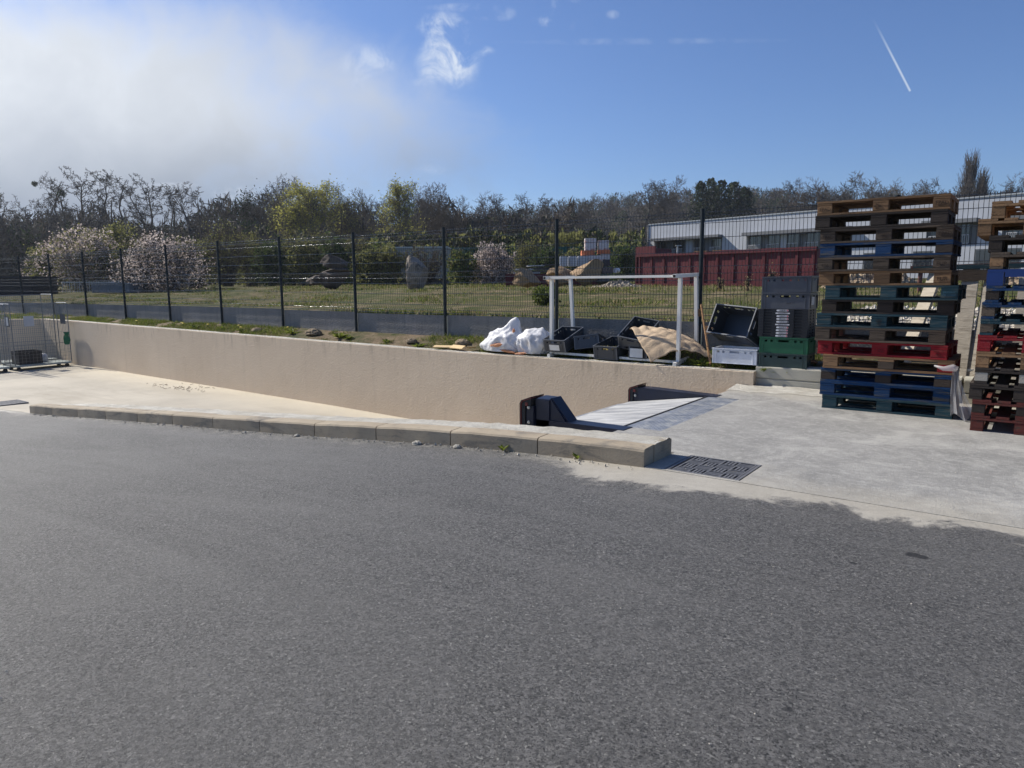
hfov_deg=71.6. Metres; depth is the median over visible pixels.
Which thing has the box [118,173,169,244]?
bare tree
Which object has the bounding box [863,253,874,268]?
window
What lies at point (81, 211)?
bare tree
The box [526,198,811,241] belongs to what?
hill
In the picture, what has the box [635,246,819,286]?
red skip
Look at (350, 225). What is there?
bare tree
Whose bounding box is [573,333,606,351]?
plastic crate
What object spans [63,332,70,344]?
green rag
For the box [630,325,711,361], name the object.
padded sheet
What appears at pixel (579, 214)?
bare tree
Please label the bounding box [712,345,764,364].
plastic crate
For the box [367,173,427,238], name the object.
leafy tree
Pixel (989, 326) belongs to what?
pallet
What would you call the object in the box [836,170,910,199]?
bare tree
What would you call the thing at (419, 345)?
weed plant
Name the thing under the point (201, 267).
sapling clump
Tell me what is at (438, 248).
pale shed
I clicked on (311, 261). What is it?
green shrub
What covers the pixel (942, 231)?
pallet
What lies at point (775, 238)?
window
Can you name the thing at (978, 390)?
pallet
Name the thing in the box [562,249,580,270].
green shrub
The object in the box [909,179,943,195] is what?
bare tree
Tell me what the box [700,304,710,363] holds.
wooden stick
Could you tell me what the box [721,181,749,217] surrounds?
evergreen tree
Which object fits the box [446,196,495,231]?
bare tree
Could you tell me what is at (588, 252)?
wrapped goods
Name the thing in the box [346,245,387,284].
green shrub
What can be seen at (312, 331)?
clod
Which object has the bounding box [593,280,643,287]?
rubble mound
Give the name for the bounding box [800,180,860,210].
bare tree
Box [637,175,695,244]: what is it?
bare tree
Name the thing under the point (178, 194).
bare tree
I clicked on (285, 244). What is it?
sapling clump
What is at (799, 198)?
bare tree
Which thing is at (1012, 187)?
bare tree
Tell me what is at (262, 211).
bare tree
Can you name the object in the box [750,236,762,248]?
window
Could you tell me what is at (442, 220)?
bare tree
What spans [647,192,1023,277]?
office building
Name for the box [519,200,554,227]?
bare tree
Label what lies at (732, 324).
plastic tub
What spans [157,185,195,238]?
bare tree
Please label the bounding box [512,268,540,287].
boulder
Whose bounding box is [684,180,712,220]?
evergreen tree
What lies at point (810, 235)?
window
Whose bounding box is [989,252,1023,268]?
pallet
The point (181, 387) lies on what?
twig litter
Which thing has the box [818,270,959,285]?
pallet
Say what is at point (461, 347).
pine scrap
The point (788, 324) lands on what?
folded tray
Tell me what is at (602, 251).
wrapped goods
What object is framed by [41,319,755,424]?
retaining wall
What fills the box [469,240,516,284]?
blossom shrub
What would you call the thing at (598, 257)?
wrapped goods
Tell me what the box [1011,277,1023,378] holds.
leaning plank
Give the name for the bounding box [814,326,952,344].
pallet
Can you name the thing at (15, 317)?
corner grass
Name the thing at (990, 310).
pallet
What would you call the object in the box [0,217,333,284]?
undergrowth
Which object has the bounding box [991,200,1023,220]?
pallet
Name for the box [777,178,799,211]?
bare tree
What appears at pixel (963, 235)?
window
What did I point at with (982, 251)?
window
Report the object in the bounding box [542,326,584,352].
plastic crate
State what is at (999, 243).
pallet
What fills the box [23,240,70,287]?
olive shrub
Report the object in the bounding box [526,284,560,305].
wild plant
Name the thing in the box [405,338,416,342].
clod
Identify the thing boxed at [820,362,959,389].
pallet
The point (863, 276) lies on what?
dirt mound
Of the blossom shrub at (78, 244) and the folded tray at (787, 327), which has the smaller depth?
the folded tray at (787, 327)
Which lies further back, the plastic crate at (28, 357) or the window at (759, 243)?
the window at (759, 243)
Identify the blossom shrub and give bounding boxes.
[17,221,125,290]
[107,224,215,292]
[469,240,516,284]
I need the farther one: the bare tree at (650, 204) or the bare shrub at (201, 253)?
the bare tree at (650, 204)
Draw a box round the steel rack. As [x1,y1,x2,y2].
[543,273,698,365]
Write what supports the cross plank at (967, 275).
attached to the leaning plank at (972, 361)
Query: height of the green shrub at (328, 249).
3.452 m
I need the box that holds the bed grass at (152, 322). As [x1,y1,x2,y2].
[0,310,822,369]
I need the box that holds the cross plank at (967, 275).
[957,270,1008,280]
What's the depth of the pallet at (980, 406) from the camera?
6.38 m
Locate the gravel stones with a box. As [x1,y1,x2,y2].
[816,305,1015,327]
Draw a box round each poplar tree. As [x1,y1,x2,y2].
[952,147,989,197]
[973,167,992,195]
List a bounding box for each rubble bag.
[480,317,521,352]
[514,327,549,354]
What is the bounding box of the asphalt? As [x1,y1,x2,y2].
[0,409,1023,767]
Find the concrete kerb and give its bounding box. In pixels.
[29,403,671,467]
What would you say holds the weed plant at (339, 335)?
on the planting bed
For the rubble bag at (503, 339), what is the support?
on the planting bed
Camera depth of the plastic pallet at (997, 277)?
6.19 m
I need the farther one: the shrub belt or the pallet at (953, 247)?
the shrub belt
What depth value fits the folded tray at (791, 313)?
8.83 m
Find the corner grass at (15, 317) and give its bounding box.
[0,314,44,318]
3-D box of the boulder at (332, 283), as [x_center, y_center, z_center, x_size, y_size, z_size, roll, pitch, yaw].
[-7.674,-4.485,30.708,1.218,0.821,0.832,-5,10,-31]
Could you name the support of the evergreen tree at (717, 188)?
on the hill
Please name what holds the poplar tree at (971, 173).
on the field ground at (481, 303)
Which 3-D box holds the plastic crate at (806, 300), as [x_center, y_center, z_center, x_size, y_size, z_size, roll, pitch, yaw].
[3.509,-1.056,8.975,0.600,0.200,0.400,6,10,37]
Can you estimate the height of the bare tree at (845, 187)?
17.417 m
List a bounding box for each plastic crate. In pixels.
[11,349,42,364]
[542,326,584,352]
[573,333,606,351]
[593,336,628,359]
[617,316,658,349]
[624,345,648,358]
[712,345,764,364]
[758,352,815,369]
[759,336,815,354]
[761,292,818,308]
[762,276,818,292]
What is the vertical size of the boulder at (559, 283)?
0.420 m
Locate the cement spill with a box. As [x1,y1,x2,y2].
[727,384,821,396]
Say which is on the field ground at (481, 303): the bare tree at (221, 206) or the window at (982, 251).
the bare tree at (221, 206)
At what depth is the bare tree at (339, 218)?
89.64 m
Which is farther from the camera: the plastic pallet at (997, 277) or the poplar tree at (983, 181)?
the poplar tree at (983, 181)
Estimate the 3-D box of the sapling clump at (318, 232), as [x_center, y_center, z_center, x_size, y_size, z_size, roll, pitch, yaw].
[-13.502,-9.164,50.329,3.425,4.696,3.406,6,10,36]
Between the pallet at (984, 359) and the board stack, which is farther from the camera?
the board stack
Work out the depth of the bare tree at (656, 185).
148.60 m
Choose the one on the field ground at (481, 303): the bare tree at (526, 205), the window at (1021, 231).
the bare tree at (526, 205)
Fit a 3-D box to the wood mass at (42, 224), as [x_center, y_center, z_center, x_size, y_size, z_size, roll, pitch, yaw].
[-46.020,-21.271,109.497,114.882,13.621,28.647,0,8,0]
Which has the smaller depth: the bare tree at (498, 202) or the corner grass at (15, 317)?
the corner grass at (15, 317)
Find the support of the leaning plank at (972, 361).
on the planting bed
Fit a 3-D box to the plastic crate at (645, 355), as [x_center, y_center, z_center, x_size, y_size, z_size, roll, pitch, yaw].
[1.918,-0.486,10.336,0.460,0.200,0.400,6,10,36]
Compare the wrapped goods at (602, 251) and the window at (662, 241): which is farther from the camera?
the window at (662, 241)
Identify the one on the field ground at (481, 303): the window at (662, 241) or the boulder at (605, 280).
the boulder at (605, 280)
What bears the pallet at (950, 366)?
on the pallet at (944, 382)
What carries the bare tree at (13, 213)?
on the field ground at (481, 303)
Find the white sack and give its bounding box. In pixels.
[42,353,48,361]
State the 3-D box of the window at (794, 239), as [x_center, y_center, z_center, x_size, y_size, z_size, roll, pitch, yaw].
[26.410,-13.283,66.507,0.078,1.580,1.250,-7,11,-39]
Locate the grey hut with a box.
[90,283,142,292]
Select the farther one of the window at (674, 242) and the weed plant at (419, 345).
the window at (674, 242)
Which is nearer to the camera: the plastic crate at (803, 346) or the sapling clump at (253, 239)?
the plastic crate at (803, 346)
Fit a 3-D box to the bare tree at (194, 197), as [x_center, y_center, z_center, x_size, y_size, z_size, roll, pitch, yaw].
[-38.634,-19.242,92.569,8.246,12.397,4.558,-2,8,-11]
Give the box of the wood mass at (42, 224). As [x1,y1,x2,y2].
[0,192,579,253]
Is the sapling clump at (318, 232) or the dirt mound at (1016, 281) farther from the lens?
the sapling clump at (318, 232)
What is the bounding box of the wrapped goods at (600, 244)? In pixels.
[598,240,608,249]
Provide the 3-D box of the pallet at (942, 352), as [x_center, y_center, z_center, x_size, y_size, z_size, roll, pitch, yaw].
[3.997,-0.397,7.566,1.200,0.144,0.802,6,10,37]
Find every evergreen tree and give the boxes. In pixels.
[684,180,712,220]
[689,177,729,220]
[705,179,737,218]
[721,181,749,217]
[731,186,758,216]
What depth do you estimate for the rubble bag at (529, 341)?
11.21 m
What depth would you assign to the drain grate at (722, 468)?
5.24 m
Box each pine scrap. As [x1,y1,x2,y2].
[433,345,451,347]
[449,345,465,349]
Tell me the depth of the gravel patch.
10.42 m
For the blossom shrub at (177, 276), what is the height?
3.754 m
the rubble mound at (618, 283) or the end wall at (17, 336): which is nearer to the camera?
the end wall at (17, 336)
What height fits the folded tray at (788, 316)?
0.034 m
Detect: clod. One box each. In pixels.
[305,328,321,334]
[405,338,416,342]
[455,339,470,344]
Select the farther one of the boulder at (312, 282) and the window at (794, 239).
the window at (794, 239)
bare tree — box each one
[0,192,33,274]
[0,200,9,272]
[23,180,76,235]
[33,171,78,232]
[42,166,102,228]
[71,169,120,234]
[99,173,142,238]
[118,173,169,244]
[120,182,183,239]
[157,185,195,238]
[158,182,218,237]
[179,187,224,237]
[208,192,236,229]
[226,185,271,231]
[242,178,304,234]
[259,189,303,235]
[261,174,306,223]
[304,191,359,242]
[318,178,373,246]
[349,187,394,238]
[400,183,460,235]
[401,186,436,231]
[418,182,473,235]
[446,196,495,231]
[466,191,520,232]
[479,194,514,223]
[512,190,535,229]
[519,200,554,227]
[535,193,565,231]
[568,192,611,234]
[618,180,663,246]
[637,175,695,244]
[642,179,685,224]
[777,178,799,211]
[778,176,832,211]
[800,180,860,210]
[833,179,857,199]
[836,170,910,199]
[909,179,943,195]
[915,177,938,194]
[939,180,974,197]
[992,172,1023,194]
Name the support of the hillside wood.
on the hill
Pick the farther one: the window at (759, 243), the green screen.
the window at (759, 243)
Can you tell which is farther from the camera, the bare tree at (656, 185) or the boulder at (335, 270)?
the bare tree at (656, 185)
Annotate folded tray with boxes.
[757,334,814,337]
[758,309,815,311]
[758,314,815,317]
[758,317,815,320]
[758,320,815,323]
[758,322,815,326]
[758,325,815,329]
[758,328,814,332]
[758,331,814,334]
[759,311,815,314]
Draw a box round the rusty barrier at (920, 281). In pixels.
[911,262,1023,292]
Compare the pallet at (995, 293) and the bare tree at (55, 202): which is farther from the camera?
the bare tree at (55, 202)
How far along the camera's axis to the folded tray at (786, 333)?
8.87 m
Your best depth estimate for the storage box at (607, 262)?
33.51 m
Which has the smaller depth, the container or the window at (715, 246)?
the container
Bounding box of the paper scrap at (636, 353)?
[630,348,642,357]
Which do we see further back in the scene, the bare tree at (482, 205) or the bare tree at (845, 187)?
the bare tree at (845, 187)
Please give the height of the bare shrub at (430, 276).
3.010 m
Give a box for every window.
[658,241,667,248]
[673,240,683,252]
[694,239,704,247]
[712,238,721,249]
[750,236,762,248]
[768,235,780,247]
[787,234,800,247]
[807,232,820,247]
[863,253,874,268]
[912,251,932,265]
[961,223,970,243]
[974,248,1020,269]
[1008,223,1023,236]
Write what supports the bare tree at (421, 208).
on the field ground at (481, 303)
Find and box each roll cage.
[0,294,57,365]
[0,302,71,370]
[0,304,10,372]
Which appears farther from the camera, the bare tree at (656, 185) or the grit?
the bare tree at (656, 185)
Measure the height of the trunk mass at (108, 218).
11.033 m
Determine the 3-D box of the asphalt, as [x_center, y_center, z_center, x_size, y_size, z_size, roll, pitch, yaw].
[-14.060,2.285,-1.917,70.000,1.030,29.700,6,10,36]
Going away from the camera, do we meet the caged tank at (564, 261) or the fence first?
the fence
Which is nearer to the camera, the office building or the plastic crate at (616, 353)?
the plastic crate at (616, 353)
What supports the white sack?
on the roll cage at (28, 320)
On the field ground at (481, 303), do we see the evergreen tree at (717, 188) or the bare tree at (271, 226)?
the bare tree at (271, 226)
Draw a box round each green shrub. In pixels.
[249,238,291,286]
[285,233,323,285]
[316,230,360,285]
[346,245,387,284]
[373,240,406,284]
[528,240,563,273]
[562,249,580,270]
[610,242,635,281]
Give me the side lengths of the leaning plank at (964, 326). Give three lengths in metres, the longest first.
1.300 x 0.165 x 0.036 m
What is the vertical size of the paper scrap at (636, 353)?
0.130 m
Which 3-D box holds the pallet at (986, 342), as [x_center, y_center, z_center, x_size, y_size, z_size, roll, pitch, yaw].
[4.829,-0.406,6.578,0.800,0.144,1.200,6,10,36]
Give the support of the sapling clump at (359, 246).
on the field ground at (481, 303)
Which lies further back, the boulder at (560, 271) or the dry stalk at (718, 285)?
the boulder at (560, 271)
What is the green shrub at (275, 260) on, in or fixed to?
on the field ground at (481, 303)
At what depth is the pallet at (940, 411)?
7.39 m
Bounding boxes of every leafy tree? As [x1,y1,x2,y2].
[270,173,346,239]
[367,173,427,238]
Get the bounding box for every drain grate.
[0,399,28,405]
[666,455,760,480]
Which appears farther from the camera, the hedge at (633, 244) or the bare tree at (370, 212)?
the bare tree at (370, 212)
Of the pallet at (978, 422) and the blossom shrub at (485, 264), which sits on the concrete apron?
the pallet at (978, 422)
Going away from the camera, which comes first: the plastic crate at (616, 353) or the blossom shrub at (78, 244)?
the plastic crate at (616, 353)
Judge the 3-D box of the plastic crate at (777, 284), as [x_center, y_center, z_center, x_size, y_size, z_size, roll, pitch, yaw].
[3.512,-1.257,8.954,0.600,0.200,0.400,5,10,36]
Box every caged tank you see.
[559,256,567,266]
[568,256,576,266]
[577,256,585,266]
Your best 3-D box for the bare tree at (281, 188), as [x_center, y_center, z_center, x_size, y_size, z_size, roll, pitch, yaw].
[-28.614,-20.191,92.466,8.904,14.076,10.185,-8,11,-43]
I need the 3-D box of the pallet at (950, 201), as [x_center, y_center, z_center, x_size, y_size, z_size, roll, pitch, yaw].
[3.917,-1.834,7.406,1.200,0.144,0.802,6,10,36]
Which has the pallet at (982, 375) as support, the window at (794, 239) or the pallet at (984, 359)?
the pallet at (984, 359)
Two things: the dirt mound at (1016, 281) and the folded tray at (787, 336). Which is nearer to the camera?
the folded tray at (787, 336)
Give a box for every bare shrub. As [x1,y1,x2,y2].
[180,234,215,286]
[194,210,252,286]
[392,239,448,285]
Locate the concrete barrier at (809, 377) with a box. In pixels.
[756,365,1015,407]
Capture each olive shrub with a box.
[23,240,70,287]
[79,219,141,282]
[446,248,482,284]
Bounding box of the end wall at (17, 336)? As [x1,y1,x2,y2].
[0,319,43,359]
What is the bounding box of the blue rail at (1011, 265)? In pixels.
[913,263,1023,268]
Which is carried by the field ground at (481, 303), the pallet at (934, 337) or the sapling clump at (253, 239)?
the sapling clump at (253, 239)
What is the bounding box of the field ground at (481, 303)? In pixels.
[0,278,1017,323]
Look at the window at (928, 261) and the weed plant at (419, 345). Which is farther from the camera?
the window at (928, 261)
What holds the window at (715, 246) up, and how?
in the office building
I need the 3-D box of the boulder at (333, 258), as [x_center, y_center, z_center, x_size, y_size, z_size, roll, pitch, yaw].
[-7.699,-5.272,30.625,1.204,0.618,0.704,0,8,0]
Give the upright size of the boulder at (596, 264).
0.877 m
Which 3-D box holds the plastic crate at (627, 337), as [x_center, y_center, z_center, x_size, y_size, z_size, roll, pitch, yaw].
[1.857,-0.733,10.410,0.400,0.200,0.600,15,41,30]
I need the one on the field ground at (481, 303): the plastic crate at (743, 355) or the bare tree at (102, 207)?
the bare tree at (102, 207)
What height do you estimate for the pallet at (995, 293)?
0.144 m
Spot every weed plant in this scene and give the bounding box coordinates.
[282,328,301,333]
[332,332,348,337]
[412,343,426,346]
[688,357,711,365]
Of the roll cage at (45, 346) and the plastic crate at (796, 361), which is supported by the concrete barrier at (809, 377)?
the plastic crate at (796, 361)
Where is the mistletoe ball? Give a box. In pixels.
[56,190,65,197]
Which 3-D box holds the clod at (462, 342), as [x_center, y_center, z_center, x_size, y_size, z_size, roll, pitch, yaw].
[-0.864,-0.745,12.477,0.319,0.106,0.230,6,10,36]
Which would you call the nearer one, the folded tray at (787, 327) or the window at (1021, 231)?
the folded tray at (787, 327)
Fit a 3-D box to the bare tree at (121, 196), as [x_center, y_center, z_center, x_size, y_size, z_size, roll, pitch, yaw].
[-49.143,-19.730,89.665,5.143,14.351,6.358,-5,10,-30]
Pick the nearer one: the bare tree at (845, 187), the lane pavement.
the lane pavement
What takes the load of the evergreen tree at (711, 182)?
on the hill
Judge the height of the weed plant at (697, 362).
0.117 m
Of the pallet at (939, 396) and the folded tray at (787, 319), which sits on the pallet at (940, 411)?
the pallet at (939, 396)
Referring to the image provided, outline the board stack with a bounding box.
[527,265,543,266]
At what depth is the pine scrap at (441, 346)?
12.40 m
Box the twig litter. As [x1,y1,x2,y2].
[146,383,212,391]
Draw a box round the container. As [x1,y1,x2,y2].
[505,274,597,286]
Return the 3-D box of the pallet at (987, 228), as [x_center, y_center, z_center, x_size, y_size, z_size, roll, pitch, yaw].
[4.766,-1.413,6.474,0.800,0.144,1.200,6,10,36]
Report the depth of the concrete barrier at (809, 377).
8.82 m
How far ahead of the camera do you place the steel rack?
10.17 m
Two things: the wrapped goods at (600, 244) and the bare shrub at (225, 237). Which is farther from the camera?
the bare shrub at (225, 237)
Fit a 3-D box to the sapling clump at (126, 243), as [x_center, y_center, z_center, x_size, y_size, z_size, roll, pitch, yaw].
[-21.346,-6.987,40.410,2.975,3.362,3.121,0,8,5]
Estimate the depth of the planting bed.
13.64 m
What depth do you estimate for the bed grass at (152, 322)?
15.78 m
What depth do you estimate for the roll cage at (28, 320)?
20.10 m
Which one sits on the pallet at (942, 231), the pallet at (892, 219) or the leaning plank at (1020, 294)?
the pallet at (892, 219)
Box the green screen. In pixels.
[450,246,637,280]
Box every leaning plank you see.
[901,273,937,362]
[954,269,979,379]
[966,269,987,376]
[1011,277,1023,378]
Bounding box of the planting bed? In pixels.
[0,312,1000,387]
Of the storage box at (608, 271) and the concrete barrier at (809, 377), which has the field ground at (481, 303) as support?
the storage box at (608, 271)
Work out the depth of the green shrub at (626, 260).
48.97 m
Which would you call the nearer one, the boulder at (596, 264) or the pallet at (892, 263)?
the pallet at (892, 263)
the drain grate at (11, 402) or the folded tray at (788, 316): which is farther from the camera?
the drain grate at (11, 402)
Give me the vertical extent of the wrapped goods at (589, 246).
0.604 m
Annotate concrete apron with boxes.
[614,390,1023,528]
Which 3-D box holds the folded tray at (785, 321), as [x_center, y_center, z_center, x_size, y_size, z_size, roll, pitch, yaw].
[3.493,-0.799,9.023,0.600,0.034,0.402,6,10,36]
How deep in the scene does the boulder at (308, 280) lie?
30.64 m
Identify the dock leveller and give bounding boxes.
[519,382,737,431]
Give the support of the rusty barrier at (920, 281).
on the field ground at (481, 303)
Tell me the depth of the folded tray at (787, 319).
8.85 m
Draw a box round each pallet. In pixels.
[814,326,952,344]
[815,209,955,230]
[816,312,955,330]
[817,193,958,215]
[817,255,957,271]
[817,340,957,359]
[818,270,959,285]
[819,374,956,403]
[820,224,961,243]
[820,239,961,257]
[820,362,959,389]
[821,299,960,315]
[822,351,960,374]
[822,387,959,419]
[825,285,966,300]
[968,373,1023,402]
[970,398,1023,435]
[971,384,1023,418]
[974,357,1023,385]
[975,342,1023,369]
[976,328,1023,352]
[977,217,1023,240]
[979,313,1023,334]
[981,299,1023,318]
[985,285,1023,301]
[986,269,1023,285]
[988,234,1023,252]
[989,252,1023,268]
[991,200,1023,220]
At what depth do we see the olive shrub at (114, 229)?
41.88 m
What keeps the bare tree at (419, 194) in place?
on the field ground at (481, 303)
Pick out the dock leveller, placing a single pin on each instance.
(653, 408)
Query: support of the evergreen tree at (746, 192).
on the hill
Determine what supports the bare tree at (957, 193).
on the field ground at (481, 303)
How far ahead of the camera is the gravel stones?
10.52 m
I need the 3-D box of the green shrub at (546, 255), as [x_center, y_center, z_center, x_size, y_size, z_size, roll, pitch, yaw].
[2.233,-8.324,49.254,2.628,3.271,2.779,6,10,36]
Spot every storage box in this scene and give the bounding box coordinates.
[601,267,612,273]
[602,259,609,265]
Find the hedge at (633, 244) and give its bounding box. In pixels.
[219,232,641,284]
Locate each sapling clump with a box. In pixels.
[99,232,155,282]
[163,233,221,288]
[226,223,271,285]
[271,229,308,285]
[307,220,332,283]
[339,234,368,284]
[511,237,540,272]
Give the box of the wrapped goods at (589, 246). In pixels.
[584,238,596,250]
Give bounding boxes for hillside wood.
[435,181,1008,245]
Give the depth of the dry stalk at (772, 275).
18.73 m
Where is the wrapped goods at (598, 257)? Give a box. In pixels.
[588,255,605,260]
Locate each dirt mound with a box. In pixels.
[820,273,917,288]
[1008,277,1018,285]
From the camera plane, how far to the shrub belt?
73.36 m
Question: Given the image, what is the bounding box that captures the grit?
[0,400,1014,766]
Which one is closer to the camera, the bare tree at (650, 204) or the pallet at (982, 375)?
the pallet at (982, 375)
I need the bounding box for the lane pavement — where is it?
[0,363,406,418]
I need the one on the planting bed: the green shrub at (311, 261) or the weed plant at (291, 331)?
the weed plant at (291, 331)
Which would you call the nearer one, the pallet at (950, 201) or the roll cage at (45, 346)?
the pallet at (950, 201)
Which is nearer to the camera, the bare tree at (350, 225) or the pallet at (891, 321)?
the pallet at (891, 321)
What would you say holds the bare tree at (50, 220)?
on the field ground at (481, 303)
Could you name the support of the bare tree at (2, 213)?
on the field ground at (481, 303)
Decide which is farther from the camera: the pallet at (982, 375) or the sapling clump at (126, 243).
the sapling clump at (126, 243)
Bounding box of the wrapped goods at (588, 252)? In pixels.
[580,250,594,255]
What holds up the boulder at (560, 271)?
on the boulder at (559, 283)
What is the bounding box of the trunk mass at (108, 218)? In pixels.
[0,197,505,275]
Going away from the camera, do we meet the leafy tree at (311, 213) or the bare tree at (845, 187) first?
the leafy tree at (311, 213)
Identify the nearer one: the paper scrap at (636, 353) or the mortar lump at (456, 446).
the mortar lump at (456, 446)
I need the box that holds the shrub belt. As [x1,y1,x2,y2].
[369,222,646,261]
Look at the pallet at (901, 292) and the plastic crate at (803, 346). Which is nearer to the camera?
the pallet at (901, 292)
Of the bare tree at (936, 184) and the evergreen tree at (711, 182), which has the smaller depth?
the bare tree at (936, 184)
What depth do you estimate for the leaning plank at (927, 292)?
8.36 m
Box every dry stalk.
[715,273,725,289]
[741,276,753,290]
[767,262,779,276]
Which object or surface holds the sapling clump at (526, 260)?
on the field ground at (481, 303)
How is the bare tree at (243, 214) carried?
on the field ground at (481, 303)
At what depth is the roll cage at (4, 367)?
19.13 m
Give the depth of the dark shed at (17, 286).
35.69 m
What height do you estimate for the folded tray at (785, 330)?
0.034 m
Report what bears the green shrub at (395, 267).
on the field ground at (481, 303)
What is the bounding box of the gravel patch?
[848,307,1014,329]
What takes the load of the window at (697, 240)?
in the office building
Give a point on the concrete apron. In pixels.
(815, 448)
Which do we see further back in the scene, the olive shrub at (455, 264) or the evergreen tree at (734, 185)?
the evergreen tree at (734, 185)
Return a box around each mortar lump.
[412,440,421,445]
[453,444,461,448]
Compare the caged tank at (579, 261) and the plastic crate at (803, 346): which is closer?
the plastic crate at (803, 346)
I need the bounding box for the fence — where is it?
[0,189,1023,389]
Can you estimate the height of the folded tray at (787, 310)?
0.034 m
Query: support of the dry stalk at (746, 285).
on the field ground at (481, 303)
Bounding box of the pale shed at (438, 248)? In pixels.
[388,246,450,284]
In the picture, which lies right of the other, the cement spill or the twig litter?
the cement spill
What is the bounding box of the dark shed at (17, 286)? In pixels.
[0,276,59,294]
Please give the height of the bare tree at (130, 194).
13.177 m
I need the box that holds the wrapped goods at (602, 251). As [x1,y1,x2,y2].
[597,250,610,253]
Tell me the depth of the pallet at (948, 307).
7.23 m
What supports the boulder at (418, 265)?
on the field ground at (481, 303)
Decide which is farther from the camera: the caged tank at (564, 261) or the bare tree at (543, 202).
the bare tree at (543, 202)
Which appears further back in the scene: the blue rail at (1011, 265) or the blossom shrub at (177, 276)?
the blossom shrub at (177, 276)
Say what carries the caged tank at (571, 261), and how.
on the storage rack
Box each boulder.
[306,275,320,284]
[310,279,319,284]
[318,272,349,288]
[320,254,347,268]
[323,268,350,273]
[406,255,427,288]
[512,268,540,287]
[546,266,570,275]
[546,279,568,286]
[570,259,603,286]
[596,278,609,284]
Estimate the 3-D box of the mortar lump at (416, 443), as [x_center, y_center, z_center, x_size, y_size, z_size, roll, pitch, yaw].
[-0.875,0.541,6.556,0.115,0.038,0.081,6,10,36]
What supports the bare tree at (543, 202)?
on the field ground at (481, 303)
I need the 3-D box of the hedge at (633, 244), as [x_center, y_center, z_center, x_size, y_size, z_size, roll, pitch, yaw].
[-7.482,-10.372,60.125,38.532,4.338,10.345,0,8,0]
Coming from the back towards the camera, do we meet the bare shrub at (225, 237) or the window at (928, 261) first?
the window at (928, 261)
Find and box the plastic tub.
[706,303,759,345]

